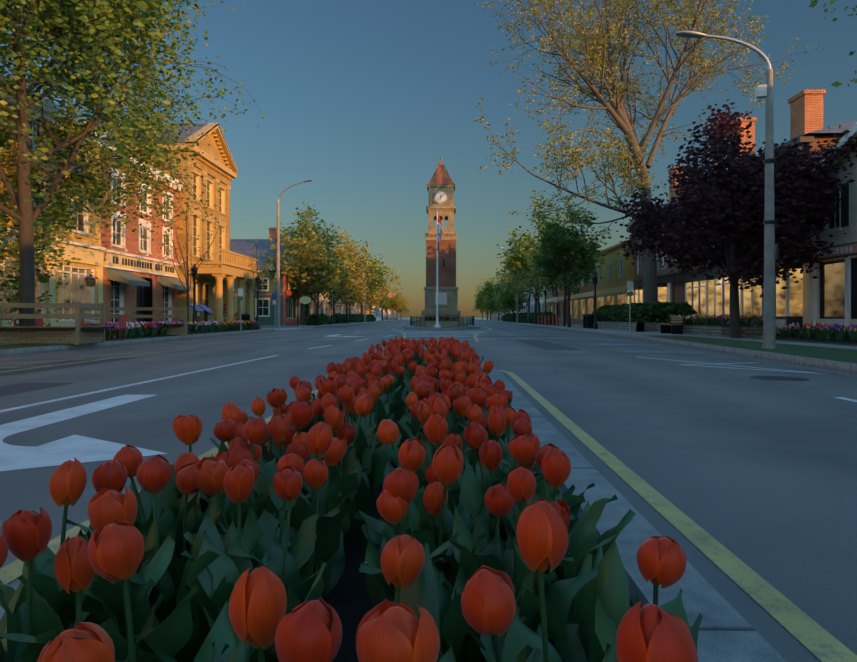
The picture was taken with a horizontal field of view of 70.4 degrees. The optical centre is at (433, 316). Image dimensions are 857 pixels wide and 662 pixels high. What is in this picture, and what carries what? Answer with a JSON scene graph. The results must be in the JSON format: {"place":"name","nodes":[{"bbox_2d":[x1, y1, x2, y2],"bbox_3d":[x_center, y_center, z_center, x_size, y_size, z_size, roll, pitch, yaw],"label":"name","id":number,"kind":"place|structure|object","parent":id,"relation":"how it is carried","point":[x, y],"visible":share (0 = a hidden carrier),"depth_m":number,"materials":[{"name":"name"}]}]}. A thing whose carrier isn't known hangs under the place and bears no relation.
{"place":"outdoors","nodes":[
{"label":"outdoors","id":0,"kind":"place"},
{"bbox_2d":[0,328,274,355],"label":"sidewalk","id":1,"kind":"structure","parent":0,"point":[25,350],"depth_m":20.12,"materials":[{"name":"concrete"}]},
{"bbox_2d":[0,73,106,325],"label":"yellow building","id":2,"kind":"structure","parent":1,"relation":"on","point":[88,249],"depth_m":25.07,"materials":[{"name":"white paint"}]},
{"bbox_2d":[35,267,97,286],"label":"hanging flower baskets","id":3,"kind":"object","parent":2,"relation":"hanging from","point":[90,280],"visible":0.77,"depth_m":25.56,"materials":[{"name":"green plant"}]},
{"bbox_2d":[2,316,125,339],"bbox_3d":[-12.661,0.405,20.652,1.579,0.860,3.851,0,0,38],"label":"bench","id":4,"kind":"object","parent":1,"relation":"on","point":[39,322],"visible":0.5,"depth_m":21.44,"materials":[{"name":"brown wood"}]},
{"bbox_2d":[0,302,186,344],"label":"wooden fence","id":5,"kind":"object","parent":1,"relation":"on","point":[44,334],"visible":0.98,"depth_m":18.03,"materials":[{"name":"wood"}]},
{"bbox_2d":[0,329,258,348],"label":"verge grass","id":6,"kind":"structure","parent":1,"relation":"on","point":[10,346],"depth_m":18.05,"materials":[{"name":"green plant"}]},
{"bbox_2d":[81,321,179,340],"bbox_3d":[-11.815,0.518,23.779,1.304,0.634,6.480,0,0,1],"label":"tulip bed","id":7,"kind":"object","parent":6,"relation":"on","point":[135,330],"visible":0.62,"depth_m":23.29,"materials":[{"name":"plant"}]},
{"bbox_2d":[158,193,225,332],"bbox_3d":[-11.868,-2.690,29.573,2.740,7.052,3.464,0,0,1],"label":"tree","id":8,"kind":"object","parent":6,"relation":"on","point":[185,262],"visible":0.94,"depth_m":29.66,"materials":[{"name":"brown plant"}]},
{"bbox_2d":[172,321,225,333],"bbox_3d":[-11.951,0.520,30.837,0.947,0.629,5.794,0,0,1],"label":"tulip bed","id":9,"kind":"object","parent":6,"relation":"on","point":[209,327],"visible":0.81,"depth_m":31.05,"materials":[{"name":"plant"}]},
{"bbox_2d":[238,287,242,329],"bbox_3d":[-11.453,-0.465,36.124,0.300,2.600,0.075,0,0,1],"label":"sign","id":10,"kind":"object","parent":6,"relation":"on","point":[240,293],"visible":0.81,"depth_m":36.09,"materials":[{"name":"white metal"}]},
{"bbox_2d":[221,320,260,330],"bbox_3d":[-11.824,0.518,37.385,1.076,0.633,5.507,0,0,1],"label":"tulip bed","id":11,"kind":"object","parent":6,"relation":"on","point":[229,326],"visible":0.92,"depth_m":36.50,"materials":[{"name":"plant"}]},
{"bbox_2d":[0,0,264,343],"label":"tree","id":12,"kind":"object","parent":1,"relation":"on","point":[71,28],"visible":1,"depth_m":19.87,"materials":[{"name":"green plant"}]},
{"bbox_2d":[100,143,192,322],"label":"brick building","id":13,"kind":"structure","parent":1,"relation":"on","point":[135,274],"depth_m":31.42,"materials":[{"name":"red brick"}]},
{"bbox_2d":[117,321,182,322],"bbox_3d":[-14.436,0.515,31.807,1.246,0.639,7.677,0,0,1],"label":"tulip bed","id":14,"kind":"object","parent":1,"relation":"on","point":[158,322],"visible":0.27,"depth_m":32.01,"materials":[{"name":"plant"}]},
{"bbox_2d":[99,123,260,329],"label":"courthouse","id":15,"kind":"structure","parent":1,"relation":"on","point":[213,290],"depth_m":38.09,"materials":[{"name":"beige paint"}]},
{"bbox_2d":[191,264,197,331],"bbox_3d":[-12.062,-0.915,30.642,0.400,3.500,0.346,0,0,1],"label":"lamp post","id":16,"kind":"object","parent":1,"relation":"on","point":[194,279],"visible":0.77,"depth_m":30.59,"materials":[{"name":"black metal"}]},
{"bbox_2d":[189,304,212,321],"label":"interpretive panels","id":17,"kind":"object","parent":1,"relation":"on","point":[203,307],"visible":0.67,"depth_m":33.21,"materials":[{"name":"blue metal"}]},
{"bbox_2d":[241,314,250,323],"bbox_3d":[-12.093,0.315,39.145,0.640,1.040,0.640,0,0,1],"label":"bin","id":18,"kind":"object","parent":1,"relation":"on","point":[244,317],"visible":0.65,"depth_m":38.89,"materials":[{"name":"black metal"}]},
{"bbox_2d":[255,276,259,328],"bbox_3d":[-11.997,-1.015,41.443,0.400,3.700,0.346,0,0,1],"label":"lamp post","id":19,"kind":"object","parent":1,"relation":"on","point":[256,286],"visible":0.35,"depth_m":41.37,"materials":[{"name":"black metal"}]},
{"bbox_2d":[243,234,272,328],"bbox_3d":[-11.785,-2.332,40.859,1.892,6.336,2.854,0,0,-17],"label":"tree","id":20,"kind":"object","parent":1,"relation":"on","point":[262,276],"visible":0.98,"depth_m":40.98,"materials":[{"name":"green plant"}]},
{"bbox_2d":[276,179,312,327],"bbox_3d":[-9.778,-4.371,42.735,2.964,10.412,0.370,0,0,17],"label":"street light","id":21,"kind":"object","parent":1,"relation":"on","point":[278,273],"visible":1,"depth_m":43.02,"materials":[{"name":"metal"}]},
{"bbox_2d":[272,293,275,303],"bbox_3d":[-11.402,-0.465,43.724,0.450,2.600,0.075,0,0,1],"label":"sign","id":22,"kind":"object","parent":21,"relation":"attached to","point":[274,297],"visible":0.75,"depth_m":43.69,"materials":[{"name":"blue metal"}]},
{"bbox_3d":[-12.574,0.521,38.193,1.258,0.628,8.078,0,0,1],"label":"tulip bed","id":23,"kind":"object","parent":1,"relation":"on","visible":0},
{"bbox_2d":[206,316,214,320],"bbox_3d":[-12.783,0.385,35.758,0.545,0.900,1.600,0,0,1],"label":"bench","id":24,"kind":"object","parent":23,"relation":"on","point":[210,319],"visible":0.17,"depth_m":35.48,"materials":[{"name":"brown wood"}]},
{"bbox_2d":[223,303,237,320],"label":"floral display arch","id":25,"kind":"structure","parent":23,"relation":"on","point":[225,312],"depth_m":37.93,"materials":[{"name":"green plant"}]},
{"bbox_2d":[316,290,329,315],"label":"building","id":26,"kind":"structure","parent":0,"point":[323,306],"depth_m":78.75,"materials":[{"name":"white paint"}]},
{"bbox_2d":[329,291,345,316],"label":"building","id":27,"kind":"structure","parent":0,"point":[342,310],"depth_m":89.44,"materials":[{"name":"white paint"}]},
{"bbox_2d":[261,318,414,326],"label":"sidewalk","id":28,"kind":"structure","parent":0,"point":[398,319],"depth_m":68.12,"materials":[{"name":"concrete"}]},
{"bbox_2d":[230,228,316,325],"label":"green building","id":29,"kind":"structure","parent":28,"relation":"on","point":[267,312],"depth_m":56.91,"materials":[{"name":"white paint"}]},
{"bbox_2d":[260,204,341,324],"bbox_3d":[-12.416,-4.932,57.494,8.016,11.539,7.520,0,0,1],"label":"tree","id":30,"kind":"object","parent":28,"relation":"on","point":[307,261],"visible":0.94,"depth_m":57.26,"materials":[{"name":"green plant"}]},
{"bbox_2d":[297,292,311,325],"bbox_3d":[-12.110,-0.740,57.148,1.350,3.150,0.100,0,0,1],"label":"hanging oval sign","id":31,"kind":"object","parent":28,"relation":"on","point":[305,300],"visible":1,"depth_m":57.13,"materials":[{"name":"beige metal"}]},
{"bbox_2d":[280,202,348,323],"bbox_3d":[-12.769,-5.593,64.686,8.370,12.868,10.128,0,0,-34],"label":"tree","id":32,"kind":"object","parent":28,"relation":"on","point":[328,237],"visible":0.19,"depth_m":64.38,"materials":[{"name":"green plant"}]},
{"bbox_2d":[283,238,352,314],"bbox_3d":[-11.825,-3.358,59.738,7.423,8.395,6.509,0,0,1],"label":"tree","id":33,"kind":"object","parent":28,"relation":"on","point":[326,270],"visible":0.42,"depth_m":59.32,"materials":[{"name":"green plant"}]},
{"bbox_2d":[330,292,332,323],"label":"lamp post","id":34,"kind":"object","parent":28,"relation":"on","point":[331,308],"visible":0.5,"depth_m":69.09,"materials":[{"name":"black metal"}]},
{"bbox_2d":[330,234,368,323],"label":"tree","id":35,"kind":"object","parent":28,"relation":"on","point":[340,255],"visible":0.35,"depth_m":67.89,"materials":[{"name":"green plant"}]},
{"bbox_2d":[329,277,369,322],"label":"tree","id":36,"kind":"object","parent":28,"relation":"on","point":[361,289],"visible":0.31,"depth_m":80.73,"materials":[{"name":"green plant"}]},
{"bbox_2d":[329,224,374,322],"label":"tree","id":37,"kind":"object","parent":28,"relation":"on","point":[351,253],"visible":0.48,"depth_m":74.49,"materials":[{"name":"green plant"}]},
{"bbox_2d":[352,240,391,317],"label":"tree","id":38,"kind":"object","parent":28,"relation":"on","point":[375,270],"visible":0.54,"depth_m":92.95,"materials":[{"name":"green plant"}]},
{"bbox_2d":[364,254,380,321],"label":"street light","id":39,"kind":"object","parent":28,"relation":"on","point":[365,295],"visible":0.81,"depth_m":92.02,"materials":[{"name":"metal"}]},
{"bbox_2d":[366,256,402,320],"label":"tree","id":40,"kind":"object","parent":28,"relation":"on","point":[383,290],"visible":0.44,"depth_m":121.04,"materials":[{"name":"green plant"}]},
{"bbox_2d":[377,290,394,319],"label":"tree","id":41,"kind":"object","parent":28,"relation":"on","point":[387,302],"visible":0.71,"depth_m":137.31,"materials":[{"name":"green plant"}]},
{"bbox_2d":[390,290,408,319],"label":"tree","id":42,"kind":"object","parent":28,"relation":"on","point":[397,302],"visible":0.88,"depth_m":158.32,"materials":[{"name":"green plant"}]},
{"bbox_2d":[394,293,408,317],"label":"tree","id":43,"kind":"object","parent":28,"relation":"on","point":[401,306],"visible":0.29,"depth_m":180.22,"materials":[{"name":"green plant"}]},
{"bbox_2d":[348,303,359,313],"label":"building","id":44,"kind":"structure","parent":0,"point":[355,306],"depth_m":107.14,"materials":[{"name":"white paint"}]},
{"bbox_2d":[360,281,371,314],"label":"building","id":45,"kind":"structure","parent":0,"point":[368,311],"depth_m":122.44,"materials":[{"name":"beige paint"}]},
{"bbox_2d":[372,293,380,319],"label":"building","id":46,"kind":"structure","parent":0,"point":[378,316],"depth_m":142.31,"materials":[{"name":"white paint"}]},
{"bbox_2d":[379,286,396,319],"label":"building","id":47,"kind":"structure","parent":0,"point":[392,315],"depth_m":174.74,"materials":[{"name":"white paint"}]},
{"bbox_2d":[0,319,856,661],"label":"road","id":48,"kind":"structure","parent":0,"point":[758,477],"depth_m":5.76,"materials":[{"name":"grey asphalt"}]},
{"bbox_2d":[0,364,786,661],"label":"median kerb","id":49,"kind":"structure","parent":48,"relation":"on","point":[727,632],"depth_m":2.00,"materials":[{"name":"concrete"}]},
{"bbox_2d":[174,457,633,661],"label":"median soil","id":50,"kind":"structure","parent":49,"relation":"on","point":[348,599],"depth_m":1.96,"materials":[{"name":"brown soil"}]},
{"bbox_2d":[0,336,702,661],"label":"tulips","id":51,"kind":"object","parent":50,"relation":"on","point":[234,551],"visible":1,"depth_m":1.50,"materials":[{"name":"red plant"}]},
{"bbox_2d":[0,336,809,396],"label":"road patches","id":52,"kind":"object","parent":48,"relation":"on","point":[28,387],"visible":0.9,"depth_m":11.51,"materials":[{"name":"metal"}]},
{"bbox_2d":[0,323,856,661],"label":"road markings","id":53,"kind":"object","parent":48,"relation":"on","point":[814,637],"visible":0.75,"depth_m":4.00,"materials":[{"name":"paint"}]},
{"bbox_2d":[0,318,856,377],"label":"kerb strips","id":54,"kind":"object","parent":48,"relation":"on","point":[847,374],"visible":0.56,"depth_m":16.59,"materials":[{"name":"concrete"}]},
{"bbox_2d":[304,311,555,324],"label":"hedge shrub","id":55,"kind":"object","parent":48,"relation":"on","point":[526,317],"visible":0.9,"depth_m":73.44,"materials":[{"name":"green plant"}]},
{"bbox_2d":[357,282,382,315],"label":"tree","id":56,"kind":"object","parent":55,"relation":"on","point":[374,298],"visible":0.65,"depth_m":106.80,"materials":[{"name":"green plant"}]},
{"bbox_2d":[492,286,524,314],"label":"tree","id":57,"kind":"object","parent":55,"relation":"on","point":[494,294],"visible":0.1,"depth_m":103.67,"materials":[{"name":"green plant"}]},
{"bbox_2d":[404,321,479,329],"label":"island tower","id":58,"kind":"structure","parent":48,"relation":"on","point":[445,325],"depth_m":50.77,"materials":[{"name":"concrete"}]},
{"bbox_2d":[434,207,441,326],"bbox_3d":[0.321,-3.850,47.197,0.556,9.370,0.561,0,0,-36],"label":"flagpole","id":59,"kind":"object","parent":58,"relation":"on","point":[439,230],"visible":1,"depth_m":47.15,"materials":[{"name":"white metal"}]},
{"bbox_2d":[413,157,468,325],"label":"clock tower","id":60,"kind":"structure","parent":58,"relation":"on","point":[447,287],"depth_m":52.63,"materials":[{"name":"brick"}]},
{"bbox_2d":[433,189,453,205],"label":"tower clock faces","id":61,"kind":"object","parent":60,"relation":"attached to","point":[440,196],"visible":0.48,"depth_m":52.82,"materials":[{"name":"white glass"}]},
{"bbox_2d":[425,314,456,320],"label":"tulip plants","id":62,"kind":"object","parent":58,"relation":"on","point":[429,317],"visible":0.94,"depth_m":51.01,"materials":[{"name":"green plant"}]},
{"bbox_2d":[410,316,474,326],"bbox_3d":[0.832,0.380,55.359,5.761,0.910,16.333,0,0,1],"label":"island fence","id":63,"kind":"object","parent":58,"relation":"on","point":[416,319],"visible":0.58,"depth_m":50.91,"materials":[{"name":"black metal"}]},
{"bbox_2d":[0,0,856,316],"label":"sky","id":64,"kind":"structure","parent":0,"point":[363,100],"materials":[{"name":"blue"}]},
{"bbox_2d":[491,297,504,319],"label":"building","id":65,"kind":"structure","parent":0,"point":[495,316],"depth_m":174.65,"materials":[{"name":"white paint"}]},
{"bbox_2d":[495,233,547,312],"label":"tree","id":66,"kind":"object","parent":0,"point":[505,280],"visible":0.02,"depth_m":78.65,"materials":[{"name":"green plant"}]},
{"bbox_2d":[518,282,528,312],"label":"building","id":67,"kind":"structure","parent":0,"point":[524,310],"depth_m":112.07,"materials":[{"name":"white paint"}]},
{"bbox_2d":[528,277,544,312],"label":"building","id":68,"kind":"structure","parent":0,"point":[532,304],"depth_m":97.78,"materials":[{"name":"white paint"}]},
{"bbox_2d":[544,282,566,323],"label":"building","id":69,"kind":"structure","parent":0,"point":[550,305],"depth_m":79.38,"materials":[{"name":"beige paint"}]},
{"bbox_2d":[566,262,594,323],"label":"building","id":70,"kind":"structure","parent":0,"point":[582,301],"depth_m":65.55,"materials":[{"name":"beige glass"}]},
{"bbox_2d":[594,240,633,309],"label":"building","id":71,"kind":"structure","parent":0,"point":[611,286],"depth_m":52.85,"materials":[{"name":"beige paint"}]},
{"bbox_2d":[472,0,824,302],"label":"tree","id":72,"kind":"object","parent":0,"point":[596,57],"visible":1,"depth_m":36.97,"materials":[{"name":"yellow plant"}]},
{"bbox_2d":[464,318,856,373],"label":"sidewalk","id":73,"kind":"structure","parent":0,"point":[843,367],"depth_m":18.22,"materials":[{"name":"concrete"}]},
{"bbox_2d":[473,296,486,319],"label":"tree","id":74,"kind":"object","parent":73,"relation":"on","point":[476,306],"visible":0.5,"depth_m":179.48,"materials":[{"name":"green plant"}]},
{"bbox_2d":[474,279,494,319],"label":"tree","id":75,"kind":"object","parent":73,"relation":"on","point":[479,299],"visible":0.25,"depth_m":155.83,"materials":[{"name":"green plant"}]},
{"bbox_2d":[479,296,501,319],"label":"tree","id":76,"kind":"object","parent":73,"relation":"on","point":[490,307],"visible":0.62,"depth_m":135.22,"materials":[{"name":"green plant"}]},
{"bbox_2d":[479,271,507,320],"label":"tree","id":77,"kind":"object","parent":73,"relation":"on","point":[489,292],"visible":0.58,"depth_m":117.94,"materials":[{"name":"green plant"}]},
{"bbox_2d":[497,247,518,322],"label":"street light","id":78,"kind":"object","parent":73,"relation":"on","point":[516,300],"visible":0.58,"depth_m":83.61,"materials":[{"name":"metal"}]},
{"bbox_2d":[493,282,527,321],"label":"tree","id":79,"kind":"object","parent":73,"relation":"on","point":[507,301],"visible":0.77,"depth_m":88.34,"materials":[{"name":"green plant"}]},
{"bbox_2d":[497,211,555,323],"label":"tree","id":80,"kind":"object","parent":73,"relation":"on","point":[519,258],"visible":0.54,"depth_m":66.84,"materials":[{"name":"green plant"}]},
{"bbox_2d":[496,222,562,312],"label":"tree","id":81,"kind":"object","parent":73,"relation":"on","point":[520,291],"visible":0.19,"depth_m":72.87,"materials":[{"name":"green plant"}]},
{"bbox_2d":[544,289,546,314],"bbox_3d":[11.580,-1.015,62.678,0.400,3.700,0.346,0,0,1],"label":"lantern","id":82,"kind":"object","parent":73,"relation":"on","point":[545,291],"visible":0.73,"depth_m":62.63,"materials":[{"name":"black metal"}]},
{"bbox_2d":[538,315,558,325],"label":"bollards","id":83,"kind":"object","parent":73,"relation":"on","point":[557,316],"visible":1,"depth_m":58.03,"materials":[{"name":"paint"}]},
{"bbox_2d":[519,213,580,325],"bbox_3d":[11.285,-4.670,57.282,6.128,11.020,9.743,0,0,11],"label":"tree","id":84,"kind":"object","parent":73,"relation":"on","point":[532,276],"visible":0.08,"depth_m":57.33,"materials":[{"name":"green plant"}]},
{"bbox_2d":[524,224,610,325],"bbox_3d":[11.549,-3.865,52.498,6.009,9.405,7.532,0,0,34],"label":"tree","id":85,"kind":"object","parent":73,"relation":"on","point":[539,273],"visible":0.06,"depth_m":52.24,"materials":[{"name":"green plant"}]},
{"bbox_2d":[531,198,611,326],"bbox_3d":[10.529,-4.266,47.404,6.588,10.213,7.137,0,0,1],"label":"tree","id":86,"kind":"object","parent":73,"relation":"on","point":[557,246],"visible":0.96,"depth_m":47.02,"materials":[{"name":"green plant"}]},
{"bbox_2d":[583,314,586,327],"bbox_3d":[11.322,0.315,44.680,0.640,1.040,0.640,0,0,1],"label":"bin","id":87,"kind":"object","parent":73,"relation":"on","point":[584,320],"visible":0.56,"depth_m":44.50,"materials":[{"name":"black metal"}]},
{"bbox_2d":[586,314,593,327],"bbox_3d":[11.192,0.315,43.182,0.640,1.040,0.640,0,0,1],"label":"bin","id":88,"kind":"object","parent":73,"relation":"on","point":[589,320],"visible":0.9,"depth_m":42.92,"materials":[{"name":"black metal"}]},
{"bbox_2d":[592,275,597,328],"bbox_3d":[11.002,-1.015,41.186,0.400,3.700,0.346,0,0,1],"label":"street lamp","id":89,"kind":"object","parent":73,"relation":"on","point":[595,281],"visible":1,"depth_m":41.13,"materials":[{"name":"black metal"}]},
{"bbox_2d":[627,279,632,333],"bbox_3d":[9.304,-0.465,28.709,0.300,2.600,0.075,0,0,1],"label":"sign","id":90,"kind":"object","parent":73,"relation":"on","point":[629,287],"visible":1,"depth_m":28.67,"materials":[{"name":"white metal"}]},
{"bbox_2d":[592,301,697,331],"bbox_3d":[13.238,-0.022,39.541,3.636,1.714,12.200,0,0,1],"label":"hedge shrub","id":91,"kind":"object","parent":73,"relation":"on","point":[647,316],"visible":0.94,"depth_m":34.48,"materials":[{"name":"green plant"}]},
{"bbox_2d":[660,315,682,333],"bbox_3d":[11.646,0.385,29.671,0.545,0.900,1.600,0,0,1],"label":"bench","id":92,"kind":"object","parent":73,"relation":"on","point":[671,328],"visible":1,"depth_m":29.38,"materials":[{"name":"brown wood"}]},
{"bbox_2d":[657,314,776,336],"bbox_3d":[13.437,0.342,29.485,2.393,0.985,7.860,0,0,1],"label":"planter","id":93,"kind":"object","parent":73,"relation":"on","point":[715,325],"visible":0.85,"depth_m":26.91,"materials":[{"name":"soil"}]},
{"bbox_2d":[626,89,856,336],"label":"brick building","id":94,"kind":"structure","parent":73,"relation":"on","point":[700,294],"depth_m":27.52,"materials":[{"name":"white paint"}]},
{"bbox_2d":[775,322,856,343],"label":"tulip bed","id":95,"kind":"object","parent":73,"relation":"on","point":[822,333],"visible":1,"depth_m":20.89,"materials":[{"name":"green plant"}]},
{"bbox_2d":[643,335,856,362],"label":"verge grass","id":96,"kind":"structure","parent":0,"point":[840,354],"depth_m":16.29,"materials":[{"name":"green plant"}]},
{"bbox_2d":[675,30,778,348],"bbox_3d":[7.753,-3.392,16.071,2.538,8.453,0.724,0,0,18],"label":"street light","id":97,"kind":"object","parent":96,"relation":"on","point":[771,251],"visible":1,"depth_m":15.84,"materials":[{"name":"metal"}]},
{"bbox_2d":[615,100,856,337],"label":"tree","id":98,"kind":"object","parent":96,"relation":"on","point":[729,217],"visible":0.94,"depth_m":22.17,"materials":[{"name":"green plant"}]},
{"bbox_2d":[808,0,856,86],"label":"tree","id":99,"kind":"object","parent":96,"relation":"on","point":[813,4],"visible":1,"depth_m":10.38,"materials":[{"name":"green plant"}]},
{"bbox_2d":[811,122,856,331],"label":"building","id":100,"kind":"structure","parent":0,"point":[833,293],"depth_m":22.65,"materials":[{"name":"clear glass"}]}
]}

